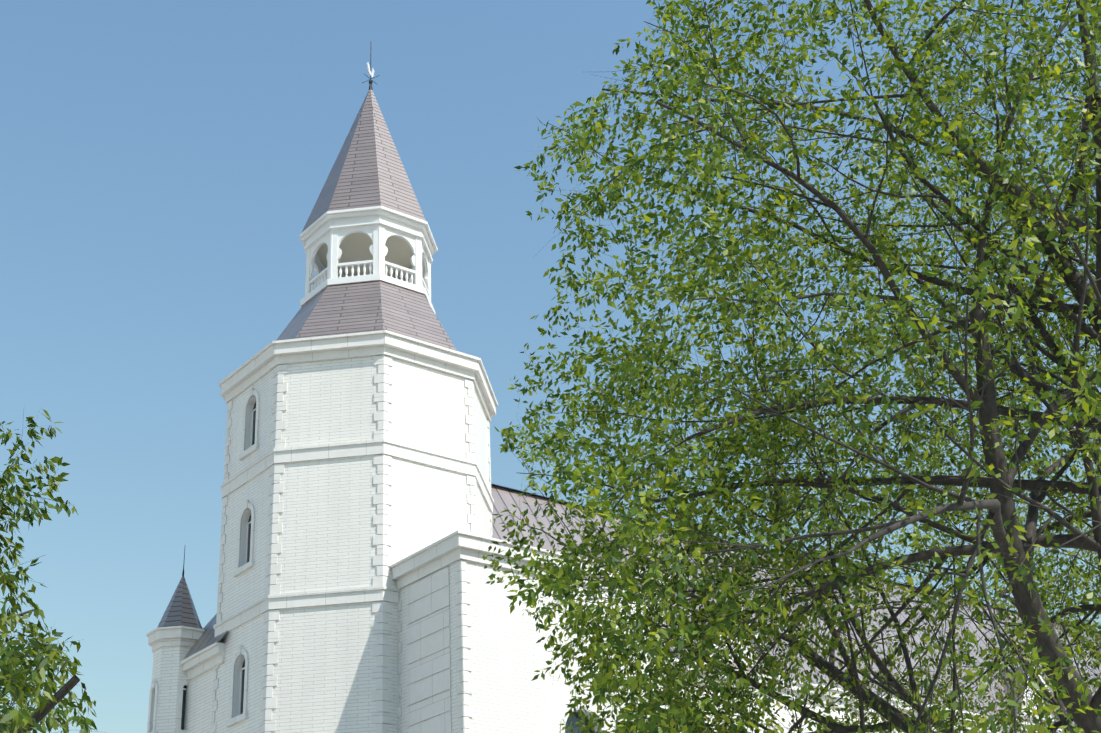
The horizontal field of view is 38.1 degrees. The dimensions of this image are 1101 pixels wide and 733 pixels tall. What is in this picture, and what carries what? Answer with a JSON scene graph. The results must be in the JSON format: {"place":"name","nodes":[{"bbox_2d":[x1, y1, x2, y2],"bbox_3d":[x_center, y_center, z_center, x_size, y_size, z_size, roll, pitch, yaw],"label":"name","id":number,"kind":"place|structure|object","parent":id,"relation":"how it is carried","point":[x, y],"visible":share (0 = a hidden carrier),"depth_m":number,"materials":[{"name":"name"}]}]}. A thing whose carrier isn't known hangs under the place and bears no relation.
{"place":"outdoors","nodes":[
{"label":"outdoors","id":0,"kind":"place"},
{"bbox_2d":[0,409,97,732],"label":"street tree","id":1,"kind":"object","parent":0,"point":[12,619],"depth_m":10.15,"materials":[{"name":"green plant"}]},
{"bbox_2d":[0,0,1100,732],"label":"sky","id":2,"kind":"structure","parent":0,"point":[164,164],"materials":[{"name":"blue"}]},
{"bbox_2d":[482,0,1100,732],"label":"camphor tree","id":3,"kind":"object","parent":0,"point":[604,682],"depth_m":16.90,"materials":[{"name":"green plant"}]},
{"label":"ground","id":4,"kind":"structure","parent":0,"visible":0},
{"bbox_2d":[146,549,204,732],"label":"corner turret","id":5,"kind":"object","parent":4,"relation":"on","point":[174,636],"visible":0.85,"depth_m":36.52,"materials":[{"name":"white brick"}]},
{"bbox_2d":[211,330,497,732],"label":"bell tower","id":6,"kind":"structure","parent":4,"relation":"on","point":[356,465],"depth_m":35.30,"materials":[{"name":"white brick"}]},
{"bbox_2d":[276,89,456,350],"bbox_3d":[-4.801,-3.434,41.333,5.488,9.126,5.488,17,-32,-34],"label":"steeple","id":7,"kind":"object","parent":6,"relation":"on","point":[368,242],"depth_m":39.89,"materials":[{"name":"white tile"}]},
{"bbox_2d":[363,55,379,89],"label":"weather vane","id":8,"kind":"object","parent":7,"relation":"on","point":[371,74],"visible":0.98,"depth_m":43.46,"materials":[{"name":"white metal"}]},
{"bbox_2d":[390,530,670,732],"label":"building wing","id":9,"kind":"structure","parent":4,"relation":"on","point":[473,655],"depth_m":32.56,"materials":[{"name":"white brick"}]},
{"bbox_2d":[180,483,1100,732],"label":"chapel hall","id":10,"kind":"structure","parent":4,"relation":"on","point":[203,657],"depth_m":41.22,"materials":[{"name":"white tile"}]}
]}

